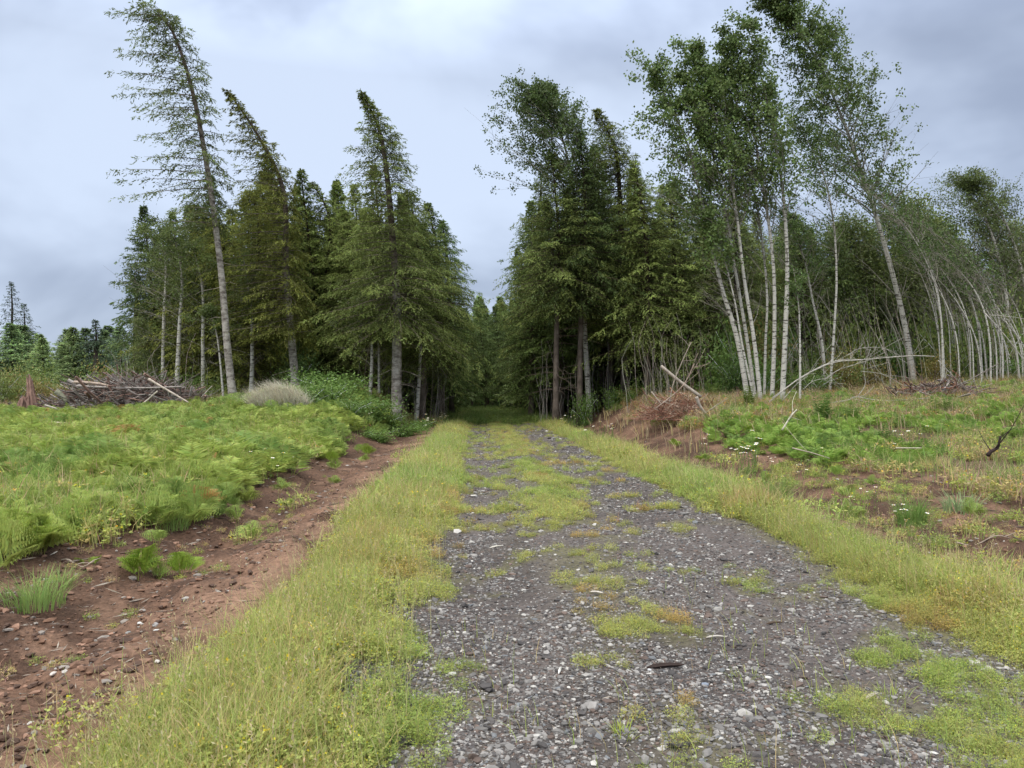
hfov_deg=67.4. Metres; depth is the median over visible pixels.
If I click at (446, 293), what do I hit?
forest conifer
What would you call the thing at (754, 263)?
forest conifer
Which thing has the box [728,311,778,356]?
bush
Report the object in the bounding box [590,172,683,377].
forest conifer
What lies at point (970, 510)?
fern
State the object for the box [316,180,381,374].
forest conifer
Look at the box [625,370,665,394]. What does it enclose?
bush
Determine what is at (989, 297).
bent alder
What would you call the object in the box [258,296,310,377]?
broadleaf tree
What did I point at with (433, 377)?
forest conifer
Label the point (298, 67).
sky
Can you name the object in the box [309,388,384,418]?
bramble bush
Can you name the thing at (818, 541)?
verge grass
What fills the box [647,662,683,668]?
stick
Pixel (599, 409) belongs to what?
sword fern
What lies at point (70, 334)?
distant conifer
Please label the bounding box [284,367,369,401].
bramble bush
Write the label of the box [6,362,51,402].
bush
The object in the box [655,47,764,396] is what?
alder tree
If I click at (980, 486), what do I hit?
weedy ground cover
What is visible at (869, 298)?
conifer tree
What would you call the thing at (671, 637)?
road
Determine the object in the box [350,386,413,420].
bramble bush
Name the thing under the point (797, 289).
alder tree
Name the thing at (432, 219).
conifer tree
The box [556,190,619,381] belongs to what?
forest conifer
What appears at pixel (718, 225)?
alder tree
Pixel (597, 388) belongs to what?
forest conifer
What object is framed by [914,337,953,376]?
bush
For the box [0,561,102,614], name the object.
grass tuft
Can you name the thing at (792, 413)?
fallen branch
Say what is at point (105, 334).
distant conifer
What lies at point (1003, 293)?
forest conifer
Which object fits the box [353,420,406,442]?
bramble bush
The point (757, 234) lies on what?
forest conifer
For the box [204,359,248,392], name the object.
bush
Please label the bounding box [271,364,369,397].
bramble bush
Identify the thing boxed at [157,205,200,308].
forest conifer
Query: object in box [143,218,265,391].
conifer tree
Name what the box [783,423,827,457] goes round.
fallen branch
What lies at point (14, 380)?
bush
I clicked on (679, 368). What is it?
fallen branch
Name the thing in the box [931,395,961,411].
sword fern
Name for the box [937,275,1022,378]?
bent alder
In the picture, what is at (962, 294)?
bent alder
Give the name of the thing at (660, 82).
alder tree
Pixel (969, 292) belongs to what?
bent alder
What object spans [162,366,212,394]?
bush
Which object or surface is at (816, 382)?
brush pile
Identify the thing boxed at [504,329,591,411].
conifer tree
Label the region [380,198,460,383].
forest conifer
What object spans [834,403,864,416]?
sword fern
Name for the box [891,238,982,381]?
bent alder
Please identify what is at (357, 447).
fern
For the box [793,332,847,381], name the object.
bush
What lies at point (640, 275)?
forest conifer
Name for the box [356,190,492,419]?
conifer tree
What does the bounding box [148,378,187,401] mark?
log
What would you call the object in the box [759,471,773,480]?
fern
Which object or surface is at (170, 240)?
alder tree
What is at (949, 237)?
bent alder
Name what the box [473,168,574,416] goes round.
conifer tree
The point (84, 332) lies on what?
distant conifer
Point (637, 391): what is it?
bush
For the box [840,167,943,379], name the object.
bent alder
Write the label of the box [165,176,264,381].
forest conifer
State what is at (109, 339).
conifer tree
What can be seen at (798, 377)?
bush
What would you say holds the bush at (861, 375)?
on the ground at (106, 610)
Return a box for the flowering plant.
[879,490,947,527]
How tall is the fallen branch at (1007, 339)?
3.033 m
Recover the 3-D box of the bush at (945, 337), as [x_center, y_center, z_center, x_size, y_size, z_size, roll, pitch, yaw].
[19.397,-1.809,34.503,3.038,4.154,2.768,0,-1,-4]
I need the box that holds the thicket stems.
[108,272,1020,426]
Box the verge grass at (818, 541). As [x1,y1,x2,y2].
[122,419,1023,767]
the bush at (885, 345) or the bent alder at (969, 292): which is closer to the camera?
the bent alder at (969, 292)
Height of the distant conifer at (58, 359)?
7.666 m
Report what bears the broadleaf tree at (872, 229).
on the ground at (106, 610)
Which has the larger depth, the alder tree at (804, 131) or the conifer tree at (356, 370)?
the conifer tree at (356, 370)
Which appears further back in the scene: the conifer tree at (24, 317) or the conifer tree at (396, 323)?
the conifer tree at (24, 317)
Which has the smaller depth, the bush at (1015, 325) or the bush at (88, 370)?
the bush at (1015, 325)
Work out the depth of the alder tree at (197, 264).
37.23 m
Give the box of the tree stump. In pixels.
[16,374,37,410]
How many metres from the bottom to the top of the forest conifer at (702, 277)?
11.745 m
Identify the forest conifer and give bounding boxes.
[99,205,177,377]
[120,241,166,377]
[128,229,167,371]
[129,213,197,383]
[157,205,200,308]
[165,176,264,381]
[223,209,245,366]
[227,197,267,386]
[234,151,335,373]
[267,168,357,381]
[288,186,319,372]
[310,183,403,395]
[315,179,351,354]
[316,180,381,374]
[339,165,429,405]
[377,193,457,416]
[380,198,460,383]
[404,233,464,414]
[407,231,464,401]
[421,223,469,375]
[445,392,476,408]
[488,248,552,408]
[491,382,518,407]
[492,199,584,414]
[493,385,552,410]
[499,232,548,408]
[500,227,572,402]
[504,201,604,417]
[508,211,598,414]
[548,174,652,404]
[551,145,642,401]
[552,371,619,402]
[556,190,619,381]
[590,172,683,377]
[597,202,631,397]
[604,360,643,390]
[607,205,682,389]
[609,207,641,386]
[634,198,701,378]
[635,185,714,386]
[689,236,718,344]
[698,196,776,344]
[738,228,770,304]
[742,213,782,339]
[757,228,816,385]
[804,227,832,352]
[991,247,1023,324]
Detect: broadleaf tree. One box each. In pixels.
[121,311,170,377]
[145,282,212,383]
[151,260,207,358]
[165,265,223,365]
[181,265,263,385]
[206,256,264,368]
[235,273,283,374]
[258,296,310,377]
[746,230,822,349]
[796,200,911,349]
[804,214,886,344]
[842,204,929,339]
[864,175,981,340]
[868,260,921,346]
[876,233,970,335]
[903,190,993,333]
[922,207,995,336]
[943,196,1023,333]
[991,210,1023,336]
[998,259,1023,335]
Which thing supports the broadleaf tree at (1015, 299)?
on the ground at (106, 610)
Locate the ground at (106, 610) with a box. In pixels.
[0,396,1023,767]
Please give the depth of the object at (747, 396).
26.62 m
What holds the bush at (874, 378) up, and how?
on the ground at (106, 610)
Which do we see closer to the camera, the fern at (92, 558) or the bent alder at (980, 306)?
the fern at (92, 558)
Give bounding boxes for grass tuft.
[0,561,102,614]
[38,561,87,587]
[105,662,205,718]
[151,506,201,531]
[257,674,359,727]
[603,716,645,740]
[610,556,627,566]
[630,618,649,630]
[723,666,757,682]
[756,473,809,499]
[869,678,921,703]
[881,449,918,468]
[913,453,956,466]
[928,489,992,514]
[968,546,1023,579]
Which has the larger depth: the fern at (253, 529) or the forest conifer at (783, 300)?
the forest conifer at (783, 300)
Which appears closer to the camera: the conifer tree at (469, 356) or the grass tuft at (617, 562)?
the grass tuft at (617, 562)
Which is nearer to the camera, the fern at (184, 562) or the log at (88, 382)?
the fern at (184, 562)
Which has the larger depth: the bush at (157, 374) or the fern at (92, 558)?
the bush at (157, 374)
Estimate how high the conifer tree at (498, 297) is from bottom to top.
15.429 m
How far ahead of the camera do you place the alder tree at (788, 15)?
33.56 m
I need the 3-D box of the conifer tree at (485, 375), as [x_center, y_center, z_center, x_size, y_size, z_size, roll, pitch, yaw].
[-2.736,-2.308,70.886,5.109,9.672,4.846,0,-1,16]
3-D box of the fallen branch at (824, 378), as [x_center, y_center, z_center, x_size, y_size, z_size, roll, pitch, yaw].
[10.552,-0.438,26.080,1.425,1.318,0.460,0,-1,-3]
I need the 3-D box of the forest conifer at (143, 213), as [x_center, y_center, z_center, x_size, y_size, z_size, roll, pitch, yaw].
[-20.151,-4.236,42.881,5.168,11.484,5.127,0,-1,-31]
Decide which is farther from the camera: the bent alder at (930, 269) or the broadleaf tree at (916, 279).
the broadleaf tree at (916, 279)
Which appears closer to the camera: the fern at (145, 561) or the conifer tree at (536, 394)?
the fern at (145, 561)
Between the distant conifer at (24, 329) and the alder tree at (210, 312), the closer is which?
the alder tree at (210, 312)
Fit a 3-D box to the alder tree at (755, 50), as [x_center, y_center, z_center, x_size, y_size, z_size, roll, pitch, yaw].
[9.802,-6.882,29.195,4.204,15.301,3.827,0,-1,21]
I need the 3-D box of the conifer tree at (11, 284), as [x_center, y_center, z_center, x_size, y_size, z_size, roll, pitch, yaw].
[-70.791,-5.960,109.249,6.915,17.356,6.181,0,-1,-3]
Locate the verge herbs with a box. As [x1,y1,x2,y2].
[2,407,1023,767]
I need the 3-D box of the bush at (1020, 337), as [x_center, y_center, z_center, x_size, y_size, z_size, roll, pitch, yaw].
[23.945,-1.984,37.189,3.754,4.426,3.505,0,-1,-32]
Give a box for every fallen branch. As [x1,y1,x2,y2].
[651,392,676,405]
[654,349,709,409]
[667,335,694,402]
[769,338,934,401]
[772,349,859,397]
[781,391,801,429]
[782,344,831,400]
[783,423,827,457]
[803,352,841,388]
[825,344,884,379]
[834,386,924,402]
[846,346,908,363]
[853,337,903,395]
[861,363,910,390]
[932,363,1011,393]
[985,313,1023,376]
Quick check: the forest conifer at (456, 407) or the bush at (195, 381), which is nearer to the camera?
the bush at (195, 381)
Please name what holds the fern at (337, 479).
on the ground at (106, 610)
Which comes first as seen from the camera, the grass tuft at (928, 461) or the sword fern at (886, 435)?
the grass tuft at (928, 461)
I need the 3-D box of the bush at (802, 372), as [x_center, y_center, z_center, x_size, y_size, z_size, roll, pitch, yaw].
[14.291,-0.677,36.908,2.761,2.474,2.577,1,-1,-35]
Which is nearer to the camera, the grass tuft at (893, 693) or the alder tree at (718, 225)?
the grass tuft at (893, 693)
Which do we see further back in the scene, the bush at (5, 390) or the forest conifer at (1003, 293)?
the bush at (5, 390)
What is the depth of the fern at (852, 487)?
12.21 m
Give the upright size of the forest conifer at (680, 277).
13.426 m
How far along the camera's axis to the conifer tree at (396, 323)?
34.59 m
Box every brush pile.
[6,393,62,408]
[35,360,231,408]
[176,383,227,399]
[628,382,720,420]
[776,367,853,393]
[875,367,1000,397]
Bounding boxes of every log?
[54,389,69,402]
[73,380,105,385]
[76,385,182,388]
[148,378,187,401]
[660,365,701,397]
[695,396,727,415]
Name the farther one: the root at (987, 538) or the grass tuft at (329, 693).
the root at (987, 538)
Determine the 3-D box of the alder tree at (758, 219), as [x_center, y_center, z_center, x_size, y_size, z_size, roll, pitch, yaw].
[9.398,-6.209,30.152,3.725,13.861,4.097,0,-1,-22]
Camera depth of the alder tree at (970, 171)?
36.99 m
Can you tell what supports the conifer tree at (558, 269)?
on the ground at (106, 610)
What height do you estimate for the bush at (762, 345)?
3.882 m
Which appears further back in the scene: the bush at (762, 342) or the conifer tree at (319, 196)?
the conifer tree at (319, 196)
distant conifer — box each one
[0,323,38,380]
[0,324,39,376]
[1,325,49,376]
[20,338,66,386]
[26,333,53,371]
[45,343,70,388]
[47,326,98,391]
[47,328,77,377]
[50,327,111,387]
[92,331,125,379]
[98,326,131,376]
[101,325,131,373]
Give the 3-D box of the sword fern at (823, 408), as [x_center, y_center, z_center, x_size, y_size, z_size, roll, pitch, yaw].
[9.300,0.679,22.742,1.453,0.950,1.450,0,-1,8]
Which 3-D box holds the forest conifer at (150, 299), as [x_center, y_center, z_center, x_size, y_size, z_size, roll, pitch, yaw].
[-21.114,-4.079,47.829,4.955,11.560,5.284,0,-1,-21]
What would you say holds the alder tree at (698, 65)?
on the ground at (106, 610)
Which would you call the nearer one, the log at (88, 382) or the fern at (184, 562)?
the fern at (184, 562)
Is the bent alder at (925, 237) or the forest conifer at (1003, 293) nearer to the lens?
the bent alder at (925, 237)
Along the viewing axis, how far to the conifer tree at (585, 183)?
38.98 m
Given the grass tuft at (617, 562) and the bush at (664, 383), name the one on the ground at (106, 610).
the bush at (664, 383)
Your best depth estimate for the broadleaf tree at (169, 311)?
41.65 m
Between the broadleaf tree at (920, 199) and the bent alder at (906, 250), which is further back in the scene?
the broadleaf tree at (920, 199)
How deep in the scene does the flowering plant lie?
9.97 m
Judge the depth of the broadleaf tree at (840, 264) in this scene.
37.98 m
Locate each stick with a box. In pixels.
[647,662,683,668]
[706,635,724,637]
[766,621,782,623]
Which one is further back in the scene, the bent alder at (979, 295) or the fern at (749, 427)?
the bent alder at (979, 295)
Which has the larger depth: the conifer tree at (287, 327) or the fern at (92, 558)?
the conifer tree at (287, 327)
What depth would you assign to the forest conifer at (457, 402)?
67.88 m
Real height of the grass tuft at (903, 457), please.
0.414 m
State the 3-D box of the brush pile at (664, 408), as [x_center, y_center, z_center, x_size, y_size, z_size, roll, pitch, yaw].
[6.010,0.596,27.215,4.084,1.404,2.770,0,-1,7]
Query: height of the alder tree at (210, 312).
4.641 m
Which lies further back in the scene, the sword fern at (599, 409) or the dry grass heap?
the sword fern at (599, 409)
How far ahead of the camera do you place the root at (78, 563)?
7.34 m
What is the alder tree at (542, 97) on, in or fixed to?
on the ground at (106, 610)
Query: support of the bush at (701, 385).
on the ground at (106, 610)
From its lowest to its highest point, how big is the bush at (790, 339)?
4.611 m
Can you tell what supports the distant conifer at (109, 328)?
on the ground at (106, 610)
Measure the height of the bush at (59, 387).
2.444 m
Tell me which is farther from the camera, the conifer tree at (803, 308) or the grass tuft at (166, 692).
the conifer tree at (803, 308)
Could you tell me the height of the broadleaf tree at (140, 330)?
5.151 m
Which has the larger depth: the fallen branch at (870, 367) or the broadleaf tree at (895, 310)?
the broadleaf tree at (895, 310)
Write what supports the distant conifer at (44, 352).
on the ground at (106, 610)
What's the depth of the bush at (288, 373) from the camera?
35.95 m
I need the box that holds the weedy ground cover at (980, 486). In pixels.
[0,372,1023,681]
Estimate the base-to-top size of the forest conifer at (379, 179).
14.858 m
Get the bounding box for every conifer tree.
[0,281,33,348]
[16,303,40,343]
[73,319,117,375]
[103,275,146,377]
[104,0,241,394]
[117,204,225,385]
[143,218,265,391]
[164,189,304,394]
[174,87,322,387]
[211,170,322,389]
[258,181,346,382]
[287,209,391,390]
[299,88,483,427]
[301,224,418,413]
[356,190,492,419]
[389,202,499,416]
[407,219,494,412]
[457,312,484,406]
[463,295,498,405]
[465,308,507,406]
[472,305,504,405]
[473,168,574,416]
[474,296,507,405]
[474,305,498,404]
[477,306,506,404]
[483,152,643,420]
[485,302,513,403]
[489,299,521,403]
[501,319,552,409]
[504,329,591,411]
[520,130,647,427]
[549,107,659,401]
[571,159,712,393]
[606,182,725,396]
[641,201,753,392]
[662,209,803,389]
[732,213,855,388]
[780,221,910,361]
[824,213,940,366]
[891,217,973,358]
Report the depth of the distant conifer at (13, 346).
95.86 m
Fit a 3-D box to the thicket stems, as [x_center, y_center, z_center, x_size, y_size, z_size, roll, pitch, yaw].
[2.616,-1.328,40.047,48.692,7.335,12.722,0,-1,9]
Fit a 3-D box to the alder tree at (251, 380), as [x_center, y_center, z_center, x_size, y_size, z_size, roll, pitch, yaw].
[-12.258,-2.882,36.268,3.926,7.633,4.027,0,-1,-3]
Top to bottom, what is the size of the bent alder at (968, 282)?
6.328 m
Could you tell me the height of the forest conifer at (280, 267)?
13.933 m
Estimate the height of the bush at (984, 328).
5.552 m
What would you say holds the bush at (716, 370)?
on the ground at (106, 610)
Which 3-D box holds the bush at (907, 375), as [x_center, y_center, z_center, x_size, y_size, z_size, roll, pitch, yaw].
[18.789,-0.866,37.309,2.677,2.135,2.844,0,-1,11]
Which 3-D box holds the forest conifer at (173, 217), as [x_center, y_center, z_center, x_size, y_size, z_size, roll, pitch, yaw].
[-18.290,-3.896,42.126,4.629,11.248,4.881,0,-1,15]
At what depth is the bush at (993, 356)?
34.78 m
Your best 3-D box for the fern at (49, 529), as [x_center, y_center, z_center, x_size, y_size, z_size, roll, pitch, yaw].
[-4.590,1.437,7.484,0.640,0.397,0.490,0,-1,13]
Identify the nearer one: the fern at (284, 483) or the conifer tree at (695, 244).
the fern at (284, 483)
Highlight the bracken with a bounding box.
[0,378,1023,571]
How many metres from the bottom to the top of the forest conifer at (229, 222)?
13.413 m
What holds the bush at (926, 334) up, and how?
on the ground at (106, 610)
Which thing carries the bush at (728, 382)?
on the ground at (106, 610)
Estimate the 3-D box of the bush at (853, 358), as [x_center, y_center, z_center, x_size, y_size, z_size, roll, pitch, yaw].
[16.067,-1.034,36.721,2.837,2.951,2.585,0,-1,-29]
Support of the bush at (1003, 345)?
on the ground at (106, 610)
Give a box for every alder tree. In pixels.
[104,223,213,384]
[108,212,209,378]
[149,233,228,394]
[175,303,234,395]
[220,244,283,391]
[322,291,389,395]
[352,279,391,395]
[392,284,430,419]
[473,64,615,420]
[618,40,778,393]
[649,33,773,398]
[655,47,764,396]
[690,54,792,394]
[692,197,753,395]
[707,20,796,395]
[708,6,828,399]
[745,0,934,380]
[762,202,837,386]
[776,103,857,389]
[776,261,812,398]
[920,162,1023,333]
[939,165,1023,324]
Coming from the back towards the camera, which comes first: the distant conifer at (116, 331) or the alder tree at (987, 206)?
the distant conifer at (116, 331)
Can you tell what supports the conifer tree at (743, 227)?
on the ground at (106, 610)
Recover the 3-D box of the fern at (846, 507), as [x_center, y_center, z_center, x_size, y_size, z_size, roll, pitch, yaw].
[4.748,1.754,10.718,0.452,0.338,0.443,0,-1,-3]
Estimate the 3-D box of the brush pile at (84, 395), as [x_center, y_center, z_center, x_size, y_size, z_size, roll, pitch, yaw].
[-15.413,0.120,31.314,8.238,2.135,5.262,0,-1,-3]
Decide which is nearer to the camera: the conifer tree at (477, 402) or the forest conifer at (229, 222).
the forest conifer at (229, 222)
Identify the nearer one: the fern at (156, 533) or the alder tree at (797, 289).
the fern at (156, 533)
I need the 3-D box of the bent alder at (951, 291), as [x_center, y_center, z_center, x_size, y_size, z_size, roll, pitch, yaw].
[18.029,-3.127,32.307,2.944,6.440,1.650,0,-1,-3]
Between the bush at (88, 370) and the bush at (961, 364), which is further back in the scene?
the bush at (88, 370)
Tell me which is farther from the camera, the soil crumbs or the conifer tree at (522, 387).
the conifer tree at (522, 387)
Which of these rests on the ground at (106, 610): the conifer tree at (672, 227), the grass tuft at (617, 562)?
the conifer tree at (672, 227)
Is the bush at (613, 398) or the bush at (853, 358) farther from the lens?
the bush at (613, 398)
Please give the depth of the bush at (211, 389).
36.50 m
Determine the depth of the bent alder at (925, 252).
33.15 m
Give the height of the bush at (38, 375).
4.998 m
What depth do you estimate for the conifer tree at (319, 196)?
42.37 m
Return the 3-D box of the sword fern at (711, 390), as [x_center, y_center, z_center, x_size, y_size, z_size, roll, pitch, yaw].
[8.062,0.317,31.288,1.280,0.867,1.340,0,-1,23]
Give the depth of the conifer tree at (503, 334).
71.09 m
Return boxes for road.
[330,421,1023,767]
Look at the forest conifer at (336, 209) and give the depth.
47.94 m
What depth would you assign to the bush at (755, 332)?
37.90 m
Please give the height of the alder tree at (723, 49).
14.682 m
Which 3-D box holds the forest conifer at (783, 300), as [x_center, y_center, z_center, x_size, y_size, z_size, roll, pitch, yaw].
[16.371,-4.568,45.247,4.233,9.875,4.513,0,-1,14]
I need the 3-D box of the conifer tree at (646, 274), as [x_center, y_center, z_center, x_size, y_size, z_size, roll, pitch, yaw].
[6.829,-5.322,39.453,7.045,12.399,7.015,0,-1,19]
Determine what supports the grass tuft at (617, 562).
on the road
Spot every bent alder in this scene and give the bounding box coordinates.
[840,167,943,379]
[845,158,940,351]
[846,168,943,352]
[849,188,941,377]
[860,196,950,374]
[862,202,954,348]
[864,175,944,378]
[876,178,955,360]
[881,227,959,379]
[886,222,976,380]
[888,195,959,355]
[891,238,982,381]
[899,224,969,373]
[900,199,982,377]
[904,259,983,377]
[905,239,970,370]
[908,256,1002,381]
[911,229,991,380]
[912,216,1003,377]
[914,223,987,378]
[915,244,1004,379]
[922,239,1009,377]
[937,242,1000,375]
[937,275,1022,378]
[938,246,1020,378]
[938,279,1011,374]
[943,271,1008,366]
[947,280,1023,346]
[951,263,1023,371]
[963,252,1023,333]
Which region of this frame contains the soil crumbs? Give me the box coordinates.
[0,422,1023,767]
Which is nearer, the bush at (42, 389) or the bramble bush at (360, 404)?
the bramble bush at (360, 404)
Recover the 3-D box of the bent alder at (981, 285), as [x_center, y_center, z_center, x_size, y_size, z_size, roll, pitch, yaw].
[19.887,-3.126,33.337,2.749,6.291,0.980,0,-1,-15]
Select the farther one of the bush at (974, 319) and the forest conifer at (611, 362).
the forest conifer at (611, 362)
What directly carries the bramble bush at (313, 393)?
on the ground at (106, 610)
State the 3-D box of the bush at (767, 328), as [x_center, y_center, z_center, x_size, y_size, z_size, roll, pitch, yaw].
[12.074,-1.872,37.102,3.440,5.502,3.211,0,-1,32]
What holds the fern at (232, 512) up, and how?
on the ground at (106, 610)
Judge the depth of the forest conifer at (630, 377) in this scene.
56.38 m
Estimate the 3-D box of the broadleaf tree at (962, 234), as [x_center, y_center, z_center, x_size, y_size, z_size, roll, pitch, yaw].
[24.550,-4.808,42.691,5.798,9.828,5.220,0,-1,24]
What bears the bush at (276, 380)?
on the ground at (106, 610)
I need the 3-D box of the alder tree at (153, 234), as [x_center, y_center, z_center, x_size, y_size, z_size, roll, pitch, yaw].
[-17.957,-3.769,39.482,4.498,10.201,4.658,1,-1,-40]
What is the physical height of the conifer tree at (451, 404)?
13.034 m
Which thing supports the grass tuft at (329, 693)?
on the ground at (106, 610)
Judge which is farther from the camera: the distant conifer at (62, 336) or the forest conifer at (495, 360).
the distant conifer at (62, 336)
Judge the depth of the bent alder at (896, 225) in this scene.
33.94 m
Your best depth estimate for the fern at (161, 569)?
7.44 m
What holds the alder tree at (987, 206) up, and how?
on the ground at (106, 610)
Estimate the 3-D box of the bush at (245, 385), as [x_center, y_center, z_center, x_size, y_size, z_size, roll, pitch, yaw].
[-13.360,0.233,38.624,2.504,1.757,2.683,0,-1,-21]
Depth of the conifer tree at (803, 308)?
38.33 m
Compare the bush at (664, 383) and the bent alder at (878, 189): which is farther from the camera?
the bush at (664, 383)
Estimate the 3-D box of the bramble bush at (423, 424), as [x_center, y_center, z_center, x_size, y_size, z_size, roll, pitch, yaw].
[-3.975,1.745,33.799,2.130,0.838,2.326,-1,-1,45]
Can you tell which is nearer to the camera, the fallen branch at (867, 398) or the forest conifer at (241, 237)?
the fallen branch at (867, 398)
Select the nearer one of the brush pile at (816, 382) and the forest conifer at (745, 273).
the brush pile at (816, 382)
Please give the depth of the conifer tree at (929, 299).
42.72 m
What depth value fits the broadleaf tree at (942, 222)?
39.00 m
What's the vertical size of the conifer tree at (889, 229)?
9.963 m
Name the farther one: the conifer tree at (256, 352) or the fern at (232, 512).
the conifer tree at (256, 352)
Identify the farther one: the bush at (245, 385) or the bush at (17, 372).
the bush at (17, 372)
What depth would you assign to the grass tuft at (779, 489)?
12.65 m
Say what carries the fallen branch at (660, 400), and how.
on the ground at (106, 610)
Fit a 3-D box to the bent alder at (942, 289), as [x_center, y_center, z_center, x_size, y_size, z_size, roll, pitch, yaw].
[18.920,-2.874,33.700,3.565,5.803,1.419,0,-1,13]
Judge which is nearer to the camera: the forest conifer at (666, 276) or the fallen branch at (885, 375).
the fallen branch at (885, 375)
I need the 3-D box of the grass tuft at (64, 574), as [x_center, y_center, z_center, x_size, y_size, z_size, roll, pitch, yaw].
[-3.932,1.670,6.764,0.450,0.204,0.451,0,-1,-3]
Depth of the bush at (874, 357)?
36.25 m
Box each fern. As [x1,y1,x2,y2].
[22,513,74,550]
[73,554,101,563]
[116,542,163,580]
[142,527,169,542]
[149,560,171,578]
[162,551,204,576]
[223,505,246,523]
[230,519,261,539]
[273,477,290,489]
[279,498,294,506]
[325,450,339,462]
[326,458,342,469]
[326,475,340,483]
[353,444,362,451]
[358,443,376,456]
[358,454,369,460]
[593,401,604,412]
[618,387,641,405]
[668,438,681,447]
[698,381,724,399]
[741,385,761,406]
[742,422,752,431]
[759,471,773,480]
[806,391,847,419]
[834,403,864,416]
[834,484,858,496]
[837,498,869,517]
[867,423,896,441]
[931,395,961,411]
[961,497,989,517]
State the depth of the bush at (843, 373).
31.79 m
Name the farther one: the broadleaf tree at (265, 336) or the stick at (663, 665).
the broadleaf tree at (265, 336)
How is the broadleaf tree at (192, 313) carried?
on the ground at (106, 610)
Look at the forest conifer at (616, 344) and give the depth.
50.33 m
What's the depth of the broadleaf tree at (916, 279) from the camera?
38.99 m
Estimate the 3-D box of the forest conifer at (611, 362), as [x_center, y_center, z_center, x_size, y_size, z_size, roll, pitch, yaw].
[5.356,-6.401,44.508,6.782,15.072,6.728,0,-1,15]
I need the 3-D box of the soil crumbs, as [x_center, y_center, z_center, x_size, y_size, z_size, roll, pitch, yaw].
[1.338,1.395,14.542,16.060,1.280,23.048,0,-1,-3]
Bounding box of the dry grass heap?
[229,377,327,405]
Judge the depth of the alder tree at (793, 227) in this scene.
32.57 m
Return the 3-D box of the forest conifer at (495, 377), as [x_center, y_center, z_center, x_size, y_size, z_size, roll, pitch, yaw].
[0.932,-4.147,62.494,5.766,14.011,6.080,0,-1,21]
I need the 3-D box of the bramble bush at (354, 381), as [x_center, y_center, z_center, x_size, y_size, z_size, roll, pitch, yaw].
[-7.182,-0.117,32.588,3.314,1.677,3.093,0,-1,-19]
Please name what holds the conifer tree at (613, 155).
on the ground at (106, 610)
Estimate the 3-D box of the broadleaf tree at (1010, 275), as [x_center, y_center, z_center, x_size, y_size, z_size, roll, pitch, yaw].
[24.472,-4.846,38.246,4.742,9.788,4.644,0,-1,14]
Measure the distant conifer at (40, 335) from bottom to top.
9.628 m
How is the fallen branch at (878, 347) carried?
on the fallen branch at (850, 360)
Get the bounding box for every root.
[61,558,98,566]
[956,532,1015,545]
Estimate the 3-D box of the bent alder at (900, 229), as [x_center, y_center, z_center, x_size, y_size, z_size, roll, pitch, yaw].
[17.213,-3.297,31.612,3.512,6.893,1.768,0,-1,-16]
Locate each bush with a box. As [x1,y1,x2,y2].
[0,359,34,403]
[0,362,35,401]
[1,356,41,383]
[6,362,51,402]
[7,348,68,395]
[16,373,68,401]
[45,383,70,397]
[68,353,130,384]
[73,354,129,387]
[74,354,130,384]
[131,364,173,385]
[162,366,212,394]
[177,356,218,393]
[193,371,227,396]
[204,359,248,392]
[225,371,265,392]
[258,364,289,386]
[266,371,351,404]
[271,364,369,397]
[272,336,322,384]
[277,357,317,384]
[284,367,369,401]
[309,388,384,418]
[314,362,382,396]
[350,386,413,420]
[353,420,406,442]
[381,407,417,428]
[389,420,432,436]
[401,417,444,431]
[566,386,604,427]
[598,375,627,411]
[613,386,642,398]
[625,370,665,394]
[651,349,698,393]
[682,370,721,390]
[684,323,763,392]
[704,298,763,366]
[707,340,754,393]
[709,345,778,392]
[725,305,788,379]
[725,317,797,388]
[726,314,801,391]
[728,307,797,362]
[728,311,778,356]
[738,346,791,393]
[758,299,811,389]
[777,360,821,392]
[792,349,832,383]
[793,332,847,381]
[804,318,856,367]
[805,342,875,388]
[810,284,894,381]
[815,342,866,391]
[821,331,879,374]
[850,315,914,379]
[850,321,891,374]
[853,361,903,386]
[858,340,890,379]
[868,346,917,380]
[870,325,903,376]
[884,305,944,377]
[893,351,920,381]
[909,298,986,377]
[910,284,959,377]
[913,349,957,381]
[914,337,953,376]
[916,286,997,378]
[924,328,979,379]
[942,292,1015,375]
[957,305,1014,378]
[962,338,990,377]
[966,354,1023,378]
[980,320,1023,360]
[982,304,1023,354]
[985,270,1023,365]
[989,324,1009,378]
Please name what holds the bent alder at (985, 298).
on the ground at (106, 610)
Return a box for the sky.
[0,0,1023,366]
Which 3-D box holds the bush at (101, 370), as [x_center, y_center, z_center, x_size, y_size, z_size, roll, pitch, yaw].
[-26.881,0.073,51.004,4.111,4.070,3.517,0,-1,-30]

